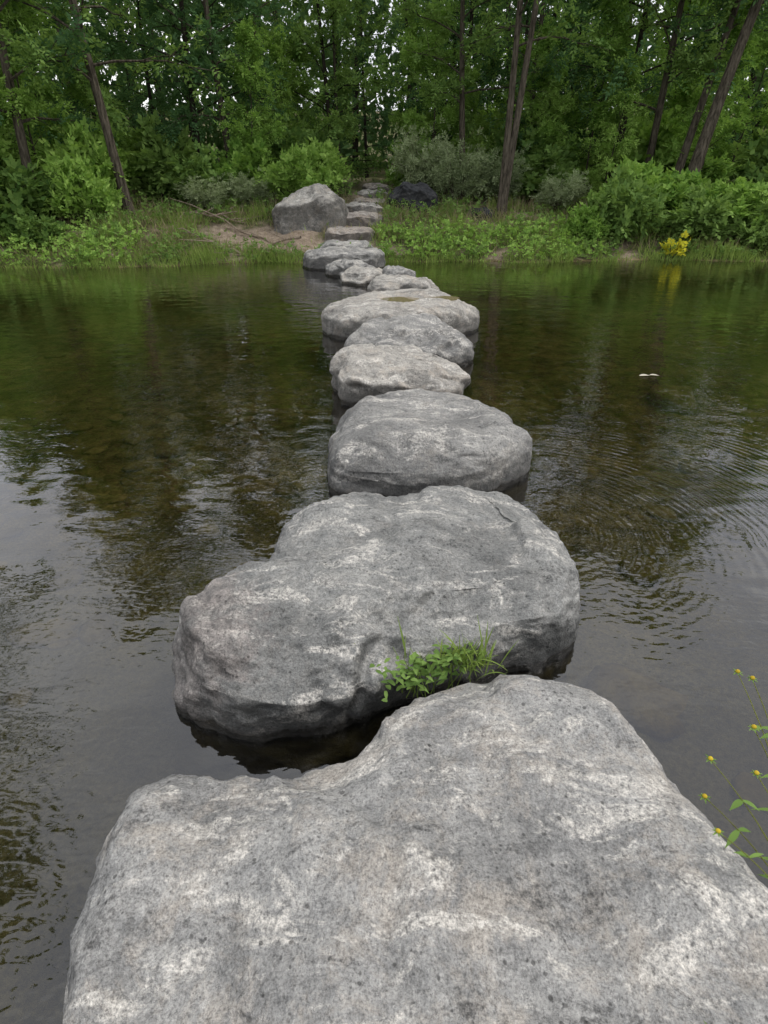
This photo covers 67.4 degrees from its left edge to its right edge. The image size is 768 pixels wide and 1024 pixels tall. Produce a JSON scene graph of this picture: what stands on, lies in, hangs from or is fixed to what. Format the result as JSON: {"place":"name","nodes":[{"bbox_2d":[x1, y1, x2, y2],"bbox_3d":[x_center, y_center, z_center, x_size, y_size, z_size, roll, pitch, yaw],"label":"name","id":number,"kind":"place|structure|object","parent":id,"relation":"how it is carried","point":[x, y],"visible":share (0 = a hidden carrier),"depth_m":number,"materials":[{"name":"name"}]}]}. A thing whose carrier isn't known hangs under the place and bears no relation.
{"place":"outdoors","nodes":[
{"label":"outdoors","id":0,"kind":"place"},
{"bbox_2d":[0,110,767,1023],"bbox_3d":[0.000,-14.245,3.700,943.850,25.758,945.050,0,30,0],"label":"ground","id":1,"kind":"structure","parent":0,"point":[88,738],"depth_m":4.68,"materials":[{"name":"soil"}]},
{"bbox_2d":[0,87,40,167],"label":"sapling tree","id":2,"kind":"object","parent":1,"relation":"on","point":[7,142],"visible":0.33,"depth_m":14.93,"materials":[{"name":"green plant"}]},
{"bbox_2d":[0,126,55,192],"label":"leafy shrub","id":3,"kind":"object","parent":1,"relation":"on","point":[6,153],"visible":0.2,"depth_m":15.32,"materials":[{"name":"green plant"}]},
{"bbox_2d":[0,154,64,237],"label":"riverside shrub","id":4,"kind":"object","parent":1,"relation":"on","point":[21,183],"visible":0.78,"depth_m":13.99,"materials":[{"name":"green plant"}]},
{"bbox_2d":[4,206,69,251],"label":"riverside shrub","id":5,"kind":"object","parent":1,"relation":"on","point":[31,222],"visible":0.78,"depth_m":13.96,"materials":[{"name":"green plant"}]},
{"bbox_2d":[0,2,74,153],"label":"sapling tree","id":6,"kind":"object","parent":1,"relation":"on","point":[51,91],"visible":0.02,"depth_m":18.78,"materials":[{"name":"green plant"}]},
{"bbox_2d":[0,0,77,174],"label":"sapling tree","id":7,"kind":"object","parent":1,"relation":"on","point":[22,102],"visible":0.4,"depth_m":14.55,"materials":[{"name":"green plant"}]},
{"bbox_2d":[0,0,85,155],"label":"sapling tree","id":8,"kind":"object","parent":1,"relation":"on","point":[43,97],"visible":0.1,"depth_m":16.40,"materials":[{"name":"green plant"}]},
{"bbox_2d":[0,0,124,218],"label":"cottonwood tree","id":9,"kind":"object","parent":1,"relation":"on","point":[24,153],"visible":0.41,"depth_m":13.90,"materials":[{"name":"green plant"}]},
{"bbox_2d":[37,149,128,229],"bbox_3d":[-7.995,-8.293,15.000,2.546,1.964,1.998,4,31,7],"label":"leafy shrub","id":10,"kind":"object","parent":1,"relation":"on","point":[80,187],"visible":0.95,"depth_m":14.65,"materials":[{"name":"green plant"}]},
{"bbox_2d":[31,0,139,127],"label":"locust tree","id":11,"kind":"object","parent":1,"relation":"on","point":[62,81],"visible":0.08,"depth_m":20.93,"materials":[{"name":"green plant"}]},
{"bbox_2d":[39,111,141,212],"bbox_3d":[-8.117,-9.613,16.161,2.664,2.782,3.394,-13,33,-21],"label":"leafy shrub","id":12,"kind":"object","parent":1,"relation":"on","point":[99,157],"visible":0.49,"depth_m":15.40,"materials":[{"name":"green plant"}]},
{"bbox_2d":[56,47,132,161],"bbox_3d":[-8.744,-11.612,17.322,2.123,4.017,1.992,10,32,17],"label":"sapling tree","id":13,"kind":"object","parent":1,"relation":"on","point":[79,94],"visible":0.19,"depth_m":17.09,"materials":[{"name":"green plant"}]},
{"bbox_2d":[33,0,163,187],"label":"elm tree","id":14,"kind":"object","parent":1,"relation":"on","point":[126,96],"visible":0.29,"depth_m":18.41,"materials":[{"name":"green plant"}]},
{"bbox_2d":[0,0,233,217],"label":"locust tree","id":15,"kind":"object","parent":1,"relation":"on","point":[104,107],"visible":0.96,"depth_m":14.29,"materials":[{"name":"green plant"}]},
{"bbox_2d":[67,0,178,135],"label":"ash tree","id":16,"kind":"object","parent":1,"relation":"on","point":[132,23],"visible":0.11,"depth_m":24.45,"materials":[{"name":"green plant"}]},
{"bbox_2d":[88,0,212,133],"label":"elm tree","id":17,"kind":"object","parent":1,"relation":"on","point":[166,100],"visible":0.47,"depth_m":19.99,"materials":[{"name":"green plant"}]},
{"bbox_2d":[119,110,198,202],"bbox_3d":[-6.921,-10.805,17.781,3.236,2.654,3.148,-4,31,-7],"label":"riverside shrub","id":18,"kind":"object","parent":1,"relation":"on","point":[150,165],"visible":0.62,"depth_m":17.05,"materials":[{"name":"green plant"}]},
{"bbox_2d":[83,0,279,157],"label":"elm tree","id":19,"kind":"object","parent":1,"relation":"on","point":[190,58],"visible":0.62,"depth_m":17.21,"materials":[{"name":"green plant"}]},
{"bbox_2d":[104,0,300,157],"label":"cottonwood tree","id":20,"kind":"object","parent":1,"relation":"on","point":[207,21],"visible":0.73,"depth_m":16.63,"materials":[{"name":"green plant"}]},
{"bbox_2d":[173,172,232,212],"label":"willow shrub","id":21,"kind":"object","parent":1,"relation":"on","point":[213,196],"visible":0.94,"depth_m":16.00,"materials":[{"name":"green plant"}]},
{"bbox_2d":[164,139,242,203],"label":"riverside shrub","id":22,"kind":"object","parent":1,"relation":"on","point":[196,166],"visible":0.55,"depth_m":16.52,"materials":[{"name":"green plant"}]},
{"bbox_2d":[170,198,300,243],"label":"fallen branch","id":23,"kind":"object","parent":1,"relation":"on","point":[261,237],"visible":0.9,"depth_m":15.28,"materials":[{"name":"brown wood"}]},
{"bbox_2d":[204,131,278,199],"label":"leafy shrub","id":24,"kind":"object","parent":1,"relation":"on","point":[240,156],"visible":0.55,"depth_m":17.16,"materials":[{"name":"green plant"}]},
{"bbox_2d":[209,12,287,183],"bbox_3d":[-4.159,-11.859,17.168,2.419,4.877,2.577,-13,33,-21],"label":"sapling tree","id":25,"kind":"object","parent":1,"relation":"on","point":[244,73],"visible":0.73,"depth_m":16.85,"materials":[{"name":"green plant"}]},
{"bbox_2d":[222,166,275,207],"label":"willow shrub","id":26,"kind":"object","parent":1,"relation":"on","point":[244,190],"visible":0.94,"depth_m":16.61,"materials":[{"name":"green plant"}]},
{"bbox_2d":[179,0,320,127],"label":"locust tree","id":27,"kind":"object","parent":1,"relation":"on","point":[262,19],"visible":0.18,"depth_m":20.41,"materials":[{"name":"green plant"}]},
{"bbox_2d":[208,0,292,135],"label":"elm tree","id":28,"kind":"object","parent":1,"relation":"on","point":[224,1],"visible":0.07,"depth_m":23.14,"materials":[{"name":"green plant"}]},
{"bbox_2d":[252,22,309,131],"bbox_3d":[-3.722,-13.884,20.093,2.634,4.983,2.471,-16,34,-25],"label":"sapling tree","id":29,"kind":"object","parent":1,"relation":"on","point":[275,48],"visible":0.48,"depth_m":19.18,"materials":[{"name":"green plant"}]},
{"bbox_2d":[240,111,348,191],"bbox_3d":[-2.948,-11.857,19.194,3.390,2.654,3.485,18,35,28],"label":"riverside shrub","id":30,"kind":"object","parent":1,"relation":"on","point":[295,135],"visible":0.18,"depth_m":18.55,"materials":[{"name":"green plant"}]},
{"bbox_2d":[252,141,346,202],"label":"leafy shrub","id":31,"kind":"object","parent":1,"relation":"on","point":[293,171],"visible":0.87,"depth_m":16.58,"materials":[{"name":"green plant"}]},
{"bbox_2d":[273,38,326,136],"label":"sapling tree","id":32,"kind":"object","parent":1,"relation":"on","point":[303,91],"visible":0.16,"depth_m":20.61,"materials":[{"name":"green plant"}]},
{"bbox_2d":[272,183,348,234],"bbox_3d":[-2.057,-8.262,15.962,2.200,1.482,1.666,0,30,0],"label":"boulder","id":33,"kind":"object","parent":1,"relation":"on","point":[310,207],"visible":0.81,"depth_m":15.39,"materials":[{"name":"stone"}]},
{"bbox_2d":[253,0,399,183],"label":"ash tree","id":34,"kind":"object","parent":1,"relation":"on","point":[299,34],"visible":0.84,"depth_m":19.37,"materials":[{"name":"green plant"}]},
{"bbox_2d":[296,136,357,191],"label":"leafy shrub","id":35,"kind":"object","parent":1,"relation":"on","point":[335,164],"visible":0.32,"depth_m":17.89,"materials":[{"name":"green plant"}]},
{"bbox_2d":[302,246,385,270],"bbox_3d":[-0.940,-5.686,13.580,2.064,1.032,1.197,0,30,0],"label":"stepping stone","id":36,"kind":"object","parent":1,"relation":"on","point":[318,259],"visible":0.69,"depth_m":13.11,"materials":[{"name":"grey stone"}]},
{"bbox_2d":[296,0,393,187],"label":"locust tree","id":37,"kind":"object","parent":1,"relation":"on","point":[341,74],"visible":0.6,"depth_m":19.94,"materials":[{"name":"green plant"}]},
{"bbox_2d":[317,239,373,248],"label":"stepping stone","id":38,"kind":"object","parent":1,"relation":"on","point":[356,243],"visible":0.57,"depth_m":14.24,"materials":[{"name":"grey stone"}]},
{"bbox_2d":[324,226,374,241],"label":"stepping stone","id":39,"kind":"object","parent":1,"relation":"on","point":[350,233],"visible":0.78,"depth_m":15.02,"materials":[{"name":"stone"}]},
{"bbox_2d":[325,258,373,296],"bbox_3d":[-0.708,-5.078,12.658,1.231,0.916,0.916,0,30,0],"label":"stepping stone","id":40,"kind":"object","parent":1,"relation":"on","point":[337,268],"visible":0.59,"depth_m":12.25,"materials":[{"name":"grey stone"}]},
{"bbox_2d":[315,0,407,177],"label":"elm tree","id":41,"kind":"object","parent":1,"relation":"on","point":[363,119],"visible":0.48,"depth_m":25.30,"materials":[{"name":"green plant"}]},
{"bbox_2d":[340,265,382,297],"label":"stepping stone","id":42,"kind":"object","parent":1,"relation":"on","point":[354,275],"visible":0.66,"depth_m":11.39,"materials":[{"name":"stone"}]},
{"bbox_2d":[346,211,382,226],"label":"stepping stone","id":43,"kind":"object","parent":1,"relation":"on","point":[364,217],"visible":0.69,"depth_m":15.82,"materials":[{"name":"stone"}]},
{"bbox_2d":[346,202,382,212],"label":"stepping stone","id":44,"kind":"object","parent":1,"relation":"on","point":[363,206],"visible":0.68,"depth_m":16.54,"materials":[{"name":"stone"}]},
{"bbox_2d":[172,485,580,780],"bbox_3d":[0.004,0.538,2.997,2.068,1.011,1.768,0,30,0],"label":"stepping stone","id":45,"kind":"object","parent":1,"relation":"on","point":[275,674],"visible":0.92,"depth_m":2.41,"materials":[{"name":"grey stone"}]},
{"bbox_2d":[354,615,516,701],"bbox_3d":[0.201,0.610,2.227,0.637,0.296,0.326,0,30,0],"label":"weed plant","id":46,"kind":"object","parent":45,"relation":"on","point":[418,663],"visible":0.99,"depth_m":2.23,"materials":[{"name":"green plant"}]},
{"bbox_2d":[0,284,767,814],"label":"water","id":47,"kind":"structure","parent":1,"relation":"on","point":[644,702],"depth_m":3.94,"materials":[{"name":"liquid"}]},
{"bbox_2d":[0,180,767,267],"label":"ground cover plants","id":48,"kind":"object","parent":1,"relation":"on","point":[92,238],"visible":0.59,"depth_m":14.68,"materials":[{"name":"green plant"}]},
{"bbox_2d":[585,162,669,248],"bbox_3d":[6.364,-7.988,15.159,2.179,2.180,2.241,8,31,14],"label":"riverside shrub","id":49,"kind":"object","parent":48,"relation":"on","point":[632,216],"visible":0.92,"depth_m":14.80,"materials":[{"name":"green plant"}]},
{"bbox_2d":[728,200,767,251],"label":"riverside shrub","id":50,"kind":"object","parent":48,"relation":"on","point":[759,235],"visible":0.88,"depth_m":14.67,"materials":[{"name":"green plant"}]},
{"bbox_2d":[0,186,767,268],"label":"grass","id":51,"kind":"structure","parent":1,"relation":"on","point":[207,253],"depth_m":14.79,"materials":[{"name":"green plant"}]},
{"bbox_2d":[6,0,767,172],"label":"distant trees","id":52,"kind":"object","parent":1,"relation":"on","point":[217,138],"visible":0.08,"depth_m":29.56,"materials":[{"name":"green plant"}]},
{"bbox_2d":[317,288,480,375],"bbox_3d":[0.229,-2.621,8.352,2.385,1.036,1.972,0,30,0],"label":"stepping stone","id":53,"kind":"object","parent":1,"relation":"on","point":[343,320],"visible":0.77,"depth_m":7.76,"materials":[{"name":"stone"}]},
{"bbox_2d":[329,343,470,433],"bbox_3d":[0.145,-1.192,5.920,1.432,1.032,1.198,0,30,0],"label":"stepping stone","id":54,"kind":"object","parent":1,"relation":"on","point":[358,372],"visible":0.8,"depth_m":5.48,"materials":[{"name":"stone"}]},
{"bbox_2d":[367,274,439,291],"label":"stepping stone","id":55,"kind":"object","parent":1,"relation":"on","point":[383,282],"visible":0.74,"depth_m":10.26,"materials":[{"name":"stone"}]},
{"bbox_2d":[344,313,473,396],"bbox_3d":[0.339,-1.835,7.033,1.632,1.018,1.229,0,30,0],"label":"stepping stone","id":56,"kind":"object","parent":1,"relation":"on","point":[430,333],"visible":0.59,"depth_m":6.66,"materials":[{"name":"grey stone"}]},
{"bbox_2d":[382,135,436,186],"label":"leafy shrub","id":57,"kind":"object","parent":1,"relation":"on","point":[398,176],"visible":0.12,"depth_m":19.09,"materials":[{"name":"green plant"}]},
{"bbox_2d":[386,181,437,213],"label":"boulder","id":58,"kind":"object","parent":1,"relation":"on","point":[420,191],"visible":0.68,"depth_m":16.88,"materials":[{"name":"grey stone"}]},
{"bbox_2d":[63,674,767,1023],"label":"stepping stone","id":59,"kind":"object","parent":1,"relation":"on","point":[514,849],"visible":1,"depth_m":1.43,"materials":[{"name":"stone"}]},
{"bbox_2d":[699,669,767,878],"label":"marigold plant","id":60,"kind":"object","parent":59,"relation":"on","point":[733,836],"visible":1,"depth_m":1.48,"materials":[{"name":"green plant"}]},
{"bbox_2d":[385,1,456,177],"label":"sapling tree","id":61,"kind":"object","parent":1,"relation":"on","point":[415,33],"visible":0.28,"depth_m":20.52,"materials":[{"name":"green plant"}]},
{"bbox_2d":[386,115,465,191],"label":"willow shrub","id":62,"kind":"object","parent":1,"relation":"on","point":[413,169],"visible":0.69,"depth_m":17.89,"materials":[{"name":"green plant"}]},
{"bbox_2d":[325,388,532,507],"bbox_3d":[0.335,-0.355,4.525,1.567,1.000,1.609,0,30,0],"label":"stepping stone","id":63,"kind":"object","parent":1,"relation":"on","point":[397,443],"visible":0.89,"depth_m":3.91,"materials":[{"name":"grey stone"}]},
{"bbox_2d":[391,0,476,177],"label":"sapling tree","id":64,"kind":"object","parent":1,"relation":"on","point":[449,112],"visible":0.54,"depth_m":18.47,"materials":[{"name":"green plant"}]},
{"bbox_2d":[386,0,515,140],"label":"elm tree","id":65,"kind":"object","parent":1,"relation":"on","point":[475,22],"visible":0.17,"depth_m":20.79,"materials":[{"name":"green plant"}]},
{"bbox_2d":[409,129,499,206],"bbox_3d":[2.157,-10.258,17.389,2.955,2.358,2.526,0,30,0],"label":"willow shrub","id":66,"kind":"object","parent":1,"relation":"on","point":[445,179],"visible":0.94,"depth_m":17.18,"materials":[{"name":"green plant"}]},
{"bbox_2d":[378,0,556,196],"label":"locust tree","id":67,"kind":"object","parent":1,"relation":"on","point":[464,117],"visible":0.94,"depth_m":16.95,"materials":[{"name":"green plant"}]},
{"bbox_2d":[386,0,555,142],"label":"elm tree","id":68,"kind":"object","parent":1,"relation":"on","point":[485,77],"visible":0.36,"depth_m":19.68,"materials":[{"name":"green plant"}]},
{"bbox_2d":[450,66,497,145],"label":"sapling tree","id":69,"kind":"object","parent":1,"relation":"on","point":[475,74],"visible":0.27,"depth_m":19.44,"materials":[{"name":"green plant"}]},
{"bbox_2d":[467,15,523,144],"bbox_3d":[4.263,-15.771,22.254,2.854,5.754,3.041,4,31,7],"label":"sapling tree","id":70,"kind":"object","parent":1,"relation":"on","point":[482,112],"visible":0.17,"depth_m":21.89,"materials":[{"name":"green plant"}]},
{"bbox_2d":[473,143,530,202],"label":"willow shrub","id":71,"kind":"object","parent":1,"relation":"on","point":[515,173],"visible":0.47,"depth_m":17.26,"materials":[{"name":"green plant"}]},
{"bbox_2d":[479,32,543,143],"bbox_3d":[4.552,-14.166,20.633,2.437,4.914,2.597,23,37,33],"label":"sapling tree","id":72,"kind":"object","parent":1,"relation":"on","point":[523,47],"visible":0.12,"depth_m":19.92,"materials":[{"name":"green plant"}]},
{"bbox_2d":[482,114,586,172],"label":"riverside shrub","id":73,"kind":"object","parent":1,"relation":"on","point":[499,135],"visible":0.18,"depth_m":18.40,"materials":[{"name":"green plant"}]},
{"bbox_2d":[453,0,626,215],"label":"double trunk tree","id":74,"kind":"object","parent":1,"relation":"on","point":[509,145],"visible":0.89,"depth_m":15.12,"materials":[{"name":"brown plant"}]},
{"bbox_2d":[476,0,608,149],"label":"cottonwood tree","id":75,"kind":"object","parent":1,"relation":"on","point":[552,55],"visible":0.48,"depth_m":17.71,"materials":[{"name":"green plant"}]},
{"bbox_2d":[511,13,581,170],"bbox_3d":[5.187,-12.636,18.320,2.418,4.877,2.577,-9,31,-14],"label":"sapling tree","id":76,"kind":"object","parent":1,"relation":"on","point":[541,46],"visible":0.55,"depth_m":17.64,"materials":[{"name":"green plant"}]},
{"bbox_2d":[509,143,583,204],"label":"riverside shrub","id":77,"kind":"object","parent":1,"relation":"on","point":[549,160],"visible":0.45,"depth_m":17.61,"materials":[{"name":"green plant"}]},
{"bbox_2d":[517,62,582,154],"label":"sapling tree","id":78,"kind":"object","parent":1,"relation":"on","point":[558,106],"visible":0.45,"depth_m":17.88,"materials":[{"name":"green plant"}]},
{"bbox_2d":[529,164,591,211],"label":"willow shrub","id":79,"kind":"object","parent":1,"relation":"on","point":[565,195],"visible":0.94,"depth_m":16.63,"materials":[{"name":"green plant"}]},
{"bbox_2d":[534,9,596,152],"bbox_3d":[6.207,-14.825,20.871,2.903,5.854,3.094,-21,36,-31],"label":"sapling tree","id":80,"kind":"object","parent":1,"relation":"on","point":[569,21],"visible":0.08,"depth_m":20.43,"materials":[{"name":"green plant"}]},
{"bbox_2d":[521,0,635,138],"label":"elm tree","id":81,"kind":"object","parent":1,"relation":"on","point":[581,18],"visible":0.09,"depth_m":19.80,"materials":[{"name":"green plant"}]},
{"bbox_2d":[560,202,613,243],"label":"leafy shrub","id":82,"kind":"object","parent":1,"relation":"on","point":[590,220],"visible":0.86,"depth_m":14.97,"materials":[{"name":"green plant"}]},
{"bbox_2d":[554,0,638,194],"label":"sapling tree","id":83,"kind":"object","parent":1,"relation":"on","point":[619,29],"visible":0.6,"depth_m":17.75,"materials":[{"name":"green plant"}]},
{"bbox_2d":[578,46,650,191],"bbox_3d":[6.884,-11.537,17.445,2.015,4.064,2.148,18,35,28],"label":"sapling tree","id":84,"kind":"object","parent":1,"relation":"on","point":[622,147],"visible":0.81,"depth_m":17.13,"materials":[{"name":"green plant"}]},
{"bbox_2d":[582,154,691,217],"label":"leafy shrub","id":85,"kind":"object","parent":1,"relation":"on","point":[649,171],"visible":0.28,"depth_m":15.55,"materials":[{"name":"green plant"}]},
{"bbox_2d":[592,107,701,177],"bbox_3d":[8.943,-12.021,19.620,3.746,2.761,4.772,-2,30,-3],"label":"leafy shrub","id":86,"kind":"object","parent":1,"relation":"on","point":[663,156],"visible":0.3,"depth_m":18.77,"materials":[{"name":"green plant"}]},
{"bbox_2d":[546,0,754,177],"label":"elm tree","id":87,"kind":"object","parent":1,"relation":"on","point":[617,72],"visible":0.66,"depth_m":17.48,"materials":[{"name":"green plant"}]},
{"bbox_2d":[570,0,767,162],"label":"locust tree","id":88,"kind":"object","parent":1,"relation":"on","point":[700,61],"visible":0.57,"depth_m":16.93,"materials":[{"name":"green plant"}]},
{"bbox_2d":[657,230,692,258],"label":"yellow leaved shrub","id":89,"kind":"object","parent":1,"relation":"on","point":[680,242],"visible":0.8,"depth_m":14.58,"materials":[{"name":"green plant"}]},
{"bbox_2d":[614,0,741,154],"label":"sapling tree","id":90,"kind":"object","parent":1,"relation":"on","point":[699,88],"visible":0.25,"depth_m":19.81,"materials":[{"name":"green plant"}]},
{"bbox_2d":[661,72,711,144],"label":"sapling tree","id":91,"kind":"object","parent":1,"relation":"on","point":[678,103],"visible":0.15,"depth_m":19.91,"materials":[{"name":"green plant"}]},
{"bbox_2d":[658,166,722,212],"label":"leafy shrub","id":92,"kind":"object","parent":1,"relation":"on","point":[694,177],"visible":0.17,"depth_m":15.87,"materials":[{"name":"green plant"}]},
{"bbox_2d":[658,140,735,188],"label":"leafy shrub","id":93,"kind":"object","parent":1,"relation":"on","point":[719,173],"visible":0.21,"depth_m":18.07,"materials":[{"name":"green plant"}]},
{"bbox_2d":[649,179,745,245],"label":"riverside shrub","id":94,"kind":"object","parent":1,"relation":"on","point":[695,219],"visible":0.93,"depth_m":14.81,"materials":[{"name":"green plant"}]},
{"bbox_2d":[650,0,767,156],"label":"elm tree","id":95,"kind":"object","parent":1,"relation":"on","point":[745,98],"visible":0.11,"depth_m":22.03,"materials":[{"name":"green plant"}]},
{"bbox_2d":[663,0,767,186],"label":"sapling tree","id":96,"kind":"object","parent":1,"relation":"on","point":[721,127],"visible":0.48,"depth_m":16.96,"materials":[{"name":"green plant"}]},
{"bbox_2d":[675,0,767,179],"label":"leaning elm tree","id":97,"kind":"object","parent":1,"relation":"on","point":[682,158],"visible":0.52,"depth_m":16.70,"materials":[{"name":"brown plant"}]},
{"bbox_2d":[678,0,767,171],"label":"leaning elm tree","id":98,"kind":"object","parent":1,"relation":"on","point":[703,143],"visible":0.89,"depth_m":15.91,"materials":[{"name":"brown plant"}]},
{"bbox_2d":[689,176,767,245],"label":"leafy shrub","id":99,"kind":"object","parent":1,"relation":"on","point":[748,194],"visible":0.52,"depth_m":14.78,"materials":[{"name":"green plant"}]},
{"bbox_2d":[710,2,767,183],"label":"sapling tree","id":100,"kind":"object","parent":1,"relation":"on","point":[720,151],"visible":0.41,"depth_m":19.39,"materials":[{"name":"green plant"}]},
{"bbox_2d":[726,128,767,180],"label":"riverside shrub","id":101,"kind":"object","parent":1,"relation":"on","point":[759,156],"visible":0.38,"depth_m":18.09,"materials":[{"name":"green plant"}]},
{"bbox_2d":[732,158,767,206],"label":"riverside shrub","id":102,"kind":"object","parent":1,"relation":"on","point":[748,168],"visible":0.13,"depth_m":15.94,"materials":[{"name":"green plant"}]},
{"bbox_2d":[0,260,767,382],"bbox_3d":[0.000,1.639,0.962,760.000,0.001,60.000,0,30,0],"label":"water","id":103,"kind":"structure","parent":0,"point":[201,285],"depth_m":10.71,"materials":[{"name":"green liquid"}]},
{"bbox_2d":[6,0,767,110],"label":"sky","id":104,"kind":"structure","parent":0,"point":[393,48],"materials":[{"name":"white"}]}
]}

